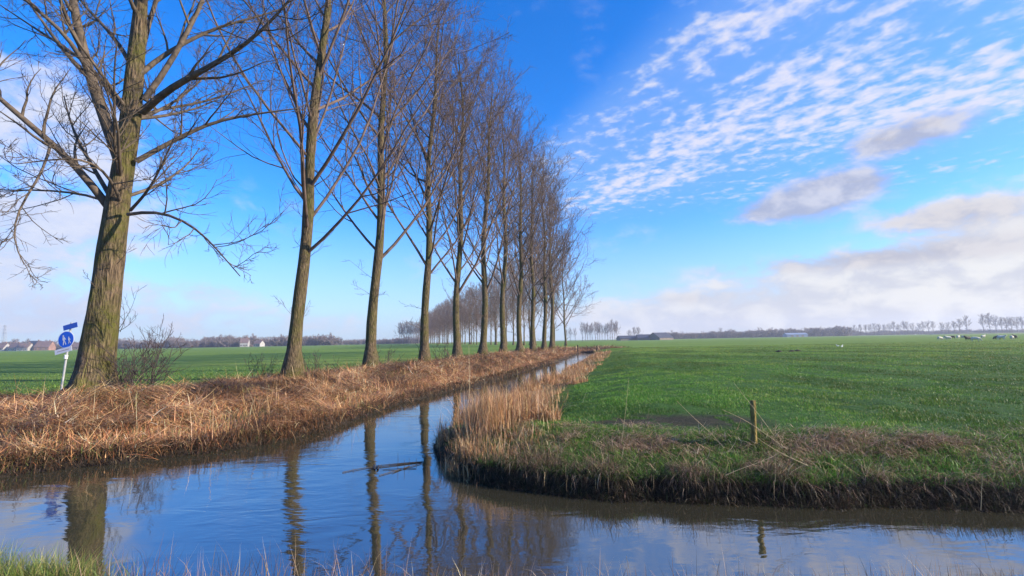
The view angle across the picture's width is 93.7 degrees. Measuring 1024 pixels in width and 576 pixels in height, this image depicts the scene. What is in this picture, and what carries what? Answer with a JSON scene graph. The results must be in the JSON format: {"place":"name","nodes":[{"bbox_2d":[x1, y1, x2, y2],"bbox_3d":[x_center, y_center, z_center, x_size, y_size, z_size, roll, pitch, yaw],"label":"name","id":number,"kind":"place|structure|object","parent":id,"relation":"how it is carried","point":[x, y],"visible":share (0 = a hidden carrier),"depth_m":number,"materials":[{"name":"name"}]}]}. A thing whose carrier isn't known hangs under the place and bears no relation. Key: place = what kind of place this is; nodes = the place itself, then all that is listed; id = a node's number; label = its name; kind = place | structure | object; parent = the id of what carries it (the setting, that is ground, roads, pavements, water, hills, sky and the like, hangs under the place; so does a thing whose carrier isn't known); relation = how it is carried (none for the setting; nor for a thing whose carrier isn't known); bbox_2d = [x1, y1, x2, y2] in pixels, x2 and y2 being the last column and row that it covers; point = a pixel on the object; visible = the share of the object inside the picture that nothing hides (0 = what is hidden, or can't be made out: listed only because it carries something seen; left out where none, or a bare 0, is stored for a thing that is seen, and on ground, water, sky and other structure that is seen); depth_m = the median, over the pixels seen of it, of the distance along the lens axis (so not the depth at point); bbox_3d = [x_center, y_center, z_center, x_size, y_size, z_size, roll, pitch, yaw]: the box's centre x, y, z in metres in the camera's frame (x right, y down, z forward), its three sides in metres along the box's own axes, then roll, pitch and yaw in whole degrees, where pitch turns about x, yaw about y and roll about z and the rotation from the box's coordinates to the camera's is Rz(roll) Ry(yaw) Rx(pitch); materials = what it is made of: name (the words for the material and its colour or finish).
{"place":"outdoors","nodes":[
{"label":"outdoors","id":0,"kind":"place"},
{"bbox_2d":[0,528,1022,575],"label":"bankside grass","id":1,"kind":"structure","parent":0,"point":[54,568],"depth_m":3.50,"materials":[{"name":"green plant"}]},
{"bbox_2d":[0,352,1023,575],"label":"water","id":2,"kind":"structure","parent":0,"point":[310,498],"depth_m":5.00,"materials":[{"name":"blue liquid"}]},
{"bbox_2d":[342,460,423,475],"bbox_3d":[-1.893,2.660,7.319,1.214,0.221,0.630,4,-8,-39],"label":"floating branch","id":3,"kind":"object","parent":2,"relation":"on","point":[378,466],"visible":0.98,"depth_m":7.35,"materials":[{"name":"black wood"}]},
{"bbox_2d":[0,333,1023,511],"bbox_3d":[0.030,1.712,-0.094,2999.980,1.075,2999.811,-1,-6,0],"label":"ground","id":4,"kind":"structure","parent":0,"point":[30,364],"depth_m":13.62,"materials":[{"name":"plant"}]},
{"bbox_2d":[0,325,6,341],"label":"lattice pylon","id":5,"kind":"object","parent":4,"relation":"on","point":[4,334],"visible":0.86,"depth_m":897.89,"materials":[{"name":"metal"}]},
{"bbox_2d":[0,342,9,350],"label":"village house","id":6,"kind":"structure","parent":4,"relation":"on","point":[4,346],"depth_m":475.59,"materials":[{"name":"white paint"}]},
{"bbox_2d":[7,342,19,350],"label":"village house","id":7,"kind":"structure","parent":4,"relation":"on","point":[12,346],"depth_m":471.88,"materials":[{"name":"white paint"}]},
{"bbox_2d":[16,342,32,350],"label":"village house","id":8,"kind":"structure","parent":4,"relation":"on","point":[19,347],"depth_m":470.66,"materials":[{"name":"white paint"}]},
{"bbox_2d":[29,340,39,350],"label":"village house","id":9,"kind":"structure","parent":4,"relation":"on","point":[33,342],"depth_m":478.29,"materials":[{"name":"white paint"}]},
{"bbox_2d":[33,340,55,350],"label":"village house","id":10,"kind":"structure","parent":4,"relation":"on","point":[45,345],"depth_m":475.06,"materials":[{"name":"tile"}]},
{"bbox_2d":[55,322,77,389],"bbox_3d":[-12.452,2.079,13.416,0.608,2.239,0.176,-1,-6,0],"label":"path sign","id":11,"kind":"object","parent":4,"relation":"on","point":[65,340],"visible":0.99,"depth_m":13.41,"materials":[{"name":"metal"}]},
{"bbox_2d":[71,341,79,349],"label":"village house","id":12,"kind":"structure","parent":4,"relation":"on","point":[75,346],"depth_m":473.91,"materials":[{"name":"tile"}]},
{"bbox_2d":[118,369,133,389],"bbox_3d":[-10.869,2.581,13.352,1.144,0.862,0.903,-1,-6,0],"label":"bare shrub","id":13,"kind":"object","parent":4,"relation":"on","point":[126,382],"visible":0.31,"depth_m":13.23,"materials":[{"name":"plant"}]},
{"bbox_2d":[87,314,200,397],"bbox_3d":[-10.006,1.798,12.373,2.734,2.273,3.409,-1,-6,0],"label":"bare shrub","id":14,"kind":"object","parent":4,"relation":"on","point":[151,364],"visible":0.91,"depth_m":12.84,"materials":[{"name":"brown plant"}]},
{"bbox_2d":[0,0,327,399],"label":"poplar tree","id":15,"kind":"object","parent":4,"relation":"on","point":[122,135],"visible":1,"depth_m":12.75,"materials":[{"name":"brown plant"}]},
{"bbox_2d":[240,337,249,346],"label":"farmhouse","id":16,"kind":"object","parent":4,"relation":"on","point":[244,342],"visible":0.98,"depth_m":464.66,"materials":[{"name":"white paint"}]},
{"bbox_2d":[253,339,264,346],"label":"farmhouse","id":17,"kind":"object","parent":4,"relation":"on","point":[259,343],"visible":1,"depth_m":470.33,"materials":[{"name":"white paint"}]},
{"bbox_2d":[245,355,281,377],"bbox_3d":[-9.333,3.010,18.530,1.305,1.145,1.551,-3,-7,15],"label":"bare shrub","id":18,"kind":"object","parent":4,"relation":"on","point":[249,368],"visible":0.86,"depth_m":18.15,"materials":[{"name":"plant"}]},
{"bbox_2d":[0,344,629,492],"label":"dead reeds","id":19,"kind":"object","parent":4,"relation":"on","point":[335,411],"visible":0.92,"depth_m":10.84,"materials":[{"name":"plant"}]},
{"bbox_2d":[302,349,342,374],"bbox_3d":[-7.904,3.026,19.454,1.550,1.115,1.772,-6,-8,41],"label":"bare shrub","id":20,"kind":"object","parent":4,"relation":"on","point":[307,367],"visible":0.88,"depth_m":19.38,"materials":[{"name":"brown plant"}]},
{"bbox_2d":[163,0,518,379],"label":"poplar tree","id":21,"kind":"object","parent":4,"relation":"on","point":[293,358],"visible":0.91,"depth_m":18.40,"materials":[{"name":"brown plant"}]},
{"bbox_2d":[233,0,514,367],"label":"poplar tree","id":22,"kind":"object","parent":4,"relation":"on","point":[370,356],"visible":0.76,"depth_m":24.89,"materials":[{"name":"brown plant"}]},
{"bbox_2d":[378,345,404,364],"bbox_3d":[-6.431,3.530,24.692,1.599,1.334,1.392,-1,-6,0],"label":"bare shrub","id":23,"kind":"object","parent":4,"relation":"on","point":[390,355],"visible":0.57,"depth_m":24.96,"materials":[{"name":"plant"}]},
{"bbox_2d":[393,323,403,343],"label":"skyline tree","id":24,"kind":"object","parent":4,"relation":"on","point":[399,330],"visible":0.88,"depth_m":519.36,"materials":[{"name":"grey plant"}]},
{"bbox_2d":[398,322,405,343],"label":"skyline tree","id":25,"kind":"object","parent":4,"relation":"on","point":[400,331],"visible":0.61,"depth_m":518.96,"materials":[{"name":"grey plant"}]},
{"bbox_2d":[398,321,407,343],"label":"skyline tree","id":26,"kind":"object","parent":4,"relation":"on","point":[404,330],"visible":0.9,"depth_m":511.53,"materials":[{"name":"grey plant"}]},
{"bbox_2d":[405,323,412,343],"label":"skyline tree","id":27,"kind":"object","parent":4,"relation":"on","point":[408,330],"visible":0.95,"depth_m":508.23,"materials":[{"name":"grey plant"}]},
{"bbox_2d":[406,320,414,343],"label":"skyline tree","id":28,"kind":"object","parent":4,"relation":"on","point":[411,331],"visible":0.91,"depth_m":510.32,"materials":[{"name":"grey plant"}]},
{"bbox_2d":[414,321,419,343],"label":"skyline tree","id":29,"kind":"object","parent":4,"relation":"on","point":[418,332],"visible":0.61,"depth_m":508.19,"materials":[{"name":"grey plant"}]},
{"bbox_2d":[323,0,525,362],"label":"poplar tree","id":30,"kind":"object","parent":4,"relation":"on","point":[424,350],"visible":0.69,"depth_m":30.34,"materials":[{"name":"brown plant"}]},
{"bbox_2d":[429,309,437,343],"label":"roadside poplar","id":31,"kind":"object","parent":4,"relation":"on","point":[432,326],"visible":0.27,"depth_m":372.36,"materials":[{"name":"brown plant"}]},
{"bbox_2d":[418,342,450,359],"bbox_3d":[-4.583,3.969,29.967,1.696,1.472,2.486,-6,-8,41],"label":"bare shrub","id":32,"kind":"object","parent":4,"relation":"on","point":[444,350],"visible":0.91,"depth_m":30.41,"materials":[{"name":"plant"}]},
{"bbox_2d":[431,304,438,343],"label":"roadside poplar","id":33,"kind":"object","parent":4,"relation":"on","point":[435,321],"visible":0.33,"depth_m":354.20,"materials":[{"name":"brown plant"}]},
{"bbox_2d":[430,304,440,343],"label":"roadside poplar","id":34,"kind":"object","parent":4,"relation":"on","point":[435,324],"visible":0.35,"depth_m":347.03,"materials":[{"name":"brown plant"}]},
{"bbox_2d":[436,304,445,343],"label":"roadside poplar","id":35,"kind":"object","parent":4,"relation":"on","point":[440,324],"visible":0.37,"depth_m":330.08,"materials":[{"name":"brown plant"}]},
{"bbox_2d":[437,300,444,343],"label":"roadside poplar","id":36,"kind":"object","parent":4,"relation":"on","point":[441,316],"visible":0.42,"depth_m":324.96,"materials":[{"name":"brown plant"}]},
{"bbox_2d":[437,300,450,343],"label":"roadside poplar","id":37,"kind":"object","parent":4,"relation":"on","point":[445,321],"visible":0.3,"depth_m":305.10,"materials":[{"name":"brown plant"}]},
{"bbox_2d":[437,299,452,343],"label":"roadside poplar","id":38,"kind":"object","parent":4,"relation":"on","point":[447,303],"visible":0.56,"depth_m":298.24,"materials":[{"name":"brown plant"}]},
{"bbox_2d":[438,299,452,342],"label":"roadside poplar","id":39,"kind":"object","parent":4,"relation":"on","point":[441,320],"visible":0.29,"depth_m":311.55,"materials":[{"name":"brown plant"}]},
{"bbox_2d":[440,297,452,332],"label":"roadside poplar","id":40,"kind":"object","parent":4,"relation":"on","point":[446,319],"visible":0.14,"depth_m":274.07,"materials":[{"name":"brown plant"}]},
{"bbox_2d":[442,298,452,343],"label":"roadside poplar","id":41,"kind":"object","parent":4,"relation":"on","point":[448,331],"visible":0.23,"depth_m":292.56,"materials":[{"name":"brown plant"}]},
{"bbox_2d":[359,0,541,358],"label":"poplar tree","id":42,"kind":"object","parent":4,"relation":"on","point":[457,349],"visible":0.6,"depth_m":35.65,"materials":[{"name":"brown plant"}]},
{"bbox_2d":[444,291,459,325],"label":"roadside poplar","id":43,"kind":"object","parent":4,"relation":"on","point":[449,310],"visible":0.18,"depth_m":267.59,"materials":[{"name":"brown plant"}]},
{"bbox_2d":[442,295,464,334],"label":"roadside poplar","id":44,"kind":"object","parent":4,"relation":"on","point":[451,315],"visible":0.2,"depth_m":287.17,"materials":[{"name":"brown plant"}]},
{"bbox_2d":[446,296,466,343],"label":"roadside poplar","id":45,"kind":"object","parent":4,"relation":"on","point":[461,321],"visible":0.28,"depth_m":247.77,"materials":[{"name":"brown plant"}]},
{"bbox_2d":[448,292,466,338],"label":"roadside poplar","id":46,"kind":"object","parent":4,"relation":"on","point":[459,315],"visible":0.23,"depth_m":255.35,"materials":[{"name":"brown plant"}]},
{"bbox_2d":[459,287,471,343],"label":"roadside poplar","id":47,"kind":"object","parent":4,"relation":"on","point":[463,323],"visible":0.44,"depth_m":242.72,"materials":[{"name":"brown plant"}]},
{"bbox_2d":[459,287,477,343],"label":"roadside poplar","id":48,"kind":"object","parent":4,"relation":"on","point":[468,313],"visible":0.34,"depth_m":230.04,"materials":[{"name":"brown plant"}]},
{"bbox_2d":[469,367,469,399],"bbox_3d":[-1.010,2.001,11.351,0.019,1.270,0.010,-1,-6,0],"label":"dry stalk","id":49,"kind":"object","parent":4,"relation":"on","point":[469,382],"visible":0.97,"depth_m":11.32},
{"bbox_2d":[461,289,478,343],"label":"roadside poplar","id":50,"kind":"object","parent":4,"relation":"on","point":[472,292],"visible":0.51,"depth_m":218.11,"materials":[{"name":"brown plant"}]},
{"bbox_2d":[459,288,481,341],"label":"roadside poplar","id":51,"kind":"object","parent":4,"relation":"on","point":[462,312],"visible":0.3,"depth_m":237.20,"materials":[{"name":"brown plant"}]},
{"bbox_2d":[465,286,481,344],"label":"roadside poplar","id":52,"kind":"object","parent":4,"relation":"on","point":[477,329],"visible":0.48,"depth_m":211.49,"materials":[{"name":"brown plant"}]},
{"bbox_2d":[459,281,489,343],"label":"roadside poplar","id":53,"kind":"object","parent":4,"relation":"on","point":[465,317],"visible":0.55,"depth_m":224.17,"materials":[{"name":"brown plant"}]},
{"bbox_2d":[468,278,489,327],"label":"roadside poplar","id":54,"kind":"object","parent":4,"relation":"on","point":[480,286],"visible":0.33,"depth_m":193.34,"materials":[{"name":"brown plant"}]},
{"bbox_2d":[471,284,491,327],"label":"roadside poplar","id":55,"kind":"object","parent":4,"relation":"on","point":[479,308],"visible":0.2,"depth_m":198.52,"materials":[{"name":"brown plant"}]},
{"bbox_2d":[468,285,498,331],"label":"roadside poplar","id":56,"kind":"object","parent":4,"relation":"on","point":[477,311],"visible":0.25,"depth_m":206.10,"materials":[{"name":"brown plant"}]},
{"bbox_2d":[407,34,566,355],"bbox_3d":[-1.447,-8.015,39.971,13.260,27.860,13.330,-1,-6,0],"label":"poplar tree","id":57,"kind":"object","parent":4,"relation":"on","point":[483,326],"visible":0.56,"depth_m":40.71,"materials":[{"name":"brown plant"}]},
{"bbox_2d":[475,273,498,344],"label":"roadside poplar","id":58,"kind":"object","parent":4,"relation":"on","point":[490,328],"visible":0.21,"depth_m":186.14,"materials":[{"name":"brown plant"}]},
{"bbox_2d":[474,261,511,344],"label":"roadside poplar","id":59,"kind":"object","parent":4,"relation":"on","point":[489,289],"visible":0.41,"depth_m":175.28,"materials":[{"name":"brown plant"}]},
{"bbox_2d":[473,266,512,344],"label":"roadside poplar","id":60,"kind":"object","parent":4,"relation":"on","point":[494,303],"visible":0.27,"depth_m":180.91,"materials":[{"name":"brown plant"}]},
{"bbox_2d":[478,264,516,344],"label":"roadside poplar","id":61,"kind":"object","parent":4,"relation":"on","point":[506,324],"visible":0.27,"depth_m":161.34,"materials":[{"name":"brown plant"}]},
{"bbox_2d":[488,269,515,326],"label":"roadside poplar","id":62,"kind":"object","parent":4,"relation":"on","point":[499,302],"visible":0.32,"depth_m":168.56,"materials":[{"name":"brown plant"}]},
{"bbox_2d":[490,251,518,344],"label":"roadside poplar","id":63,"kind":"object","parent":4,"relation":"on","point":[513,343],"visible":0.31,"depth_m":155.01,"materials":[{"name":"brown plant"}]},
{"bbox_2d":[2,325,1023,349],"bbox_3d":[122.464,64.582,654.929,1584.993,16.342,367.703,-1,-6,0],"label":"woodland","id":64,"kind":"object","parent":4,"relation":"on","point":[323,339],"visible":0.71,"depth_m":627.25,"materials":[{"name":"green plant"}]},
{"bbox_2d":[495,252,530,325],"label":"roadside poplar","id":65,"kind":"object","parent":4,"relation":"on","point":[513,293],"visible":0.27,"depth_m":150.34,"materials":[{"name":"brown plant"}]},
{"bbox_2d":[446,81,584,353],"bbox_3d":[-0.949,-7.343,46.972,13.758,28.070,12.874,5,-8,-41],"label":"poplar tree","id":66,"kind":"object","parent":4,"relation":"on","point":[502,331],"visible":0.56,"depth_m":46.78,"materials":[{"name":"brown plant"}]},
{"bbox_2d":[431,348,611,482],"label":"standing reeds","id":67,"kind":"object","parent":4,"relation":"on","point":[487,412],"visible":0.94,"depth_m":8.35,"materials":[{"name":"plant"}]},
{"bbox_2d":[506,257,537,344],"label":"roadside poplar","id":68,"kind":"object","parent":4,"relation":"on","point":[524,321],"visible":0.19,"depth_m":142.92,"materials":[{"name":"brown plant"}]},
{"bbox_2d":[464,104,580,352],"bbox_3d":[1.822,-6.770,52.411,13.556,27.957,12.747,-4,-7,23],"label":"poplar tree","id":69,"kind":"object","parent":4,"relation":"on","point":[519,344],"visible":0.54,"depth_m":52.09,"materials":[{"name":"brown plant"}]},
{"bbox_2d":[509,238,547,344],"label":"roadside poplar","id":70,"kind":"object","parent":4,"relation":"on","point":[528,319],"visible":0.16,"depth_m":137.21,"materials":[{"name":"brown plant"}]},
{"bbox_2d":[512,246,554,344],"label":"roadside poplar","id":71,"kind":"object","parent":4,"relation":"on","point":[527,306],"visible":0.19,"depth_m":131.41,"materials":[{"name":"brown plant"}]},
{"bbox_2d":[517,243,561,342],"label":"roadside poplar","id":72,"kind":"object","parent":4,"relation":"on","point":[541,294],"visible":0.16,"depth_m":125.24,"materials":[{"name":"brown plant"}]},
{"bbox_2d":[494,156,586,349],"bbox_3d":[2.866,-4.814,64.966,11.654,26.847,14.275,2,-7,-26],"label":"poplar tree","id":73,"kind":"object","parent":4,"relation":"on","point":[544,332],"visible":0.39,"depth_m":62.83,"materials":[{"name":"brown plant"}]},
{"bbox_2d":[494,132,590,350],"bbox_3d":[4.112,-5.543,58.897,12.924,26.790,12.759,-1,-6,0],"label":"poplar tree","id":74,"kind":"object","parent":4,"relation":"on","point":[532,330],"visible":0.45,"depth_m":57.72,"materials":[{"name":"brown plant"}]},
{"bbox_2d":[502,170,605,348],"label":"poplar tree","id":75,"kind":"object","parent":4,"relation":"on","point":[551,343],"visible":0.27,"depth_m":68.40,"materials":[{"name":"brown plant"}]},
{"bbox_2d":[525,234,596,345],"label":"roadside poplar","id":76,"kind":"object","parent":4,"relation":"on","point":[558,287],"visible":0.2,"depth_m":117.77,"materials":[{"name":"brown plant"}]},
{"bbox_2d":[539,225,595,345],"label":"roadside poplar","id":77,"kind":"object","parent":4,"relation":"on","point":[571,297],"visible":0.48,"depth_m":112.30,"materials":[{"name":"brown plant"}]},
{"bbox_2d":[591,322,597,340],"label":"skyline tree","id":78,"kind":"object","parent":4,"relation":"on","point":[595,326],"visible":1,"depth_m":406.66,"materials":[{"name":"grey plant"}]},
{"bbox_2d":[596,323,600,340],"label":"skyline tree","id":79,"kind":"object","parent":4,"relation":"on","point":[598,330],"visible":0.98,"depth_m":413.39,"materials":[{"name":"grey plant"}]},
{"bbox_2d":[604,323,610,340],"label":"skyline tree","id":80,"kind":"object","parent":4,"relation":"on","point":[607,330],"visible":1,"depth_m":412.93,"materials":[{"name":"grey plant"}]},
{"bbox_2d":[616,335,636,340],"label":"farm barn","id":81,"kind":"structure","parent":4,"relation":"on","point":[628,337],"depth_m":393.63,"materials":[{"name":"grey metal"}]},
{"bbox_2d":[636,334,650,339],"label":"farm barn","id":82,"kind":"structure","parent":4,"relation":"on","point":[642,336],"depth_m":388.62,"materials":[{"name":"grey metal"}]},
{"bbox_2d":[648,332,673,339],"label":"farm barn","id":83,"kind":"structure","parent":4,"relation":"on","point":[661,336],"depth_m":383.52,"materials":[{"name":"grey metal"}]},
{"bbox_2d":[429,412,1023,514],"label":"bank grass","id":84,"kind":"structure","parent":4,"relation":"on","point":[779,471],"depth_m":6.02,"materials":[{"name":"plant"}]},
{"bbox_2d":[750,400,756,444],"bbox_3d":[3.289,1.982,6.523,0.103,0.892,0.073,-1,-6,0],"label":"fence post","id":85,"kind":"object","parent":4,"relation":"on","point":[753,421],"visible":0.74,"depth_m":6.52,"materials":[{"name":"brown wood"}]},
{"bbox_2d":[783,333,807,336],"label":"farm shed","id":86,"kind":"structure","parent":4,"relation":"on","point":[795,334],"depth_m":601.41,"materials":[{"name":"grey metal"}]},
{"bbox_2d":[956,319,962,331],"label":"skyline tree","id":87,"kind":"object","parent":4,"relation":"on","point":[958,321],"visible":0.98,"depth_m":616.98,"materials":[{"name":"grey plant"}]},
{"bbox_2d":[960,315,970,332],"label":"skyline tree","id":88,"kind":"object","parent":4,"relation":"on","point":[965,322],"visible":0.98,"depth_m":616.94,"materials":[{"name":"grey plant"}]},
{"bbox_2d":[926,330,1023,334],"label":"dyke","id":89,"kind":"structure","parent":4,"relation":"on","point":[978,332],"depth_m":617.37,"materials":[{"name":"green plant"}]},
{"bbox_2d":[971,337,981,341],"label":"sheep","id":90,"kind":"object","parent":4,"relation":"on","point":[975,338],"visible":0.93,"depth_m":73.48},
{"bbox_2d":[978,314,993,331],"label":"skyline tree","id":91,"kind":"object","parent":4,"relation":"on","point":[982,322],"visible":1,"depth_m":617.07,"materials":[{"name":"grey plant"}]},
{"bbox_2d":[981,312,998,332],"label":"skyline tree","id":92,"kind":"object","parent":4,"relation":"on","point":[988,314],"visible":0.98,"depth_m":617.31,"materials":[{"name":"grey plant"}]},
{"bbox_2d":[991,315,998,331],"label":"skyline tree","id":93,"kind":"object","parent":4,"relation":"on","point":[994,323],"visible":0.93,"depth_m":617.46,"materials":[{"name":"grey plant"}]},
{"bbox_2d":[996,317,1008,331],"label":"skyline tree","id":94,"kind":"object","parent":4,"relation":"on","point":[1000,323],"visible":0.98,"depth_m":616.51,"materials":[{"name":"grey plant"}]},
{"bbox_2d":[1002,316,1010,330],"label":"skyline tree","id":95,"kind":"object","parent":4,"relation":"on","point":[1007,320],"visible":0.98,"depth_m":617.42,"materials":[{"name":"grey plant"}]},
{"bbox_2d":[1011,317,1022,331],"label":"skyline tree","id":96,"kind":"object","parent":4,"relation":"on","point":[1015,323],"visible":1,"depth_m":617.93,"materials":[{"name":"grey plant"}]},
{"bbox_2d":[0,0,1023,343],"label":"sky","id":97,"kind":"structure","parent":0,"point":[751,165],"materials":[{"name":"blue"}]}
]}

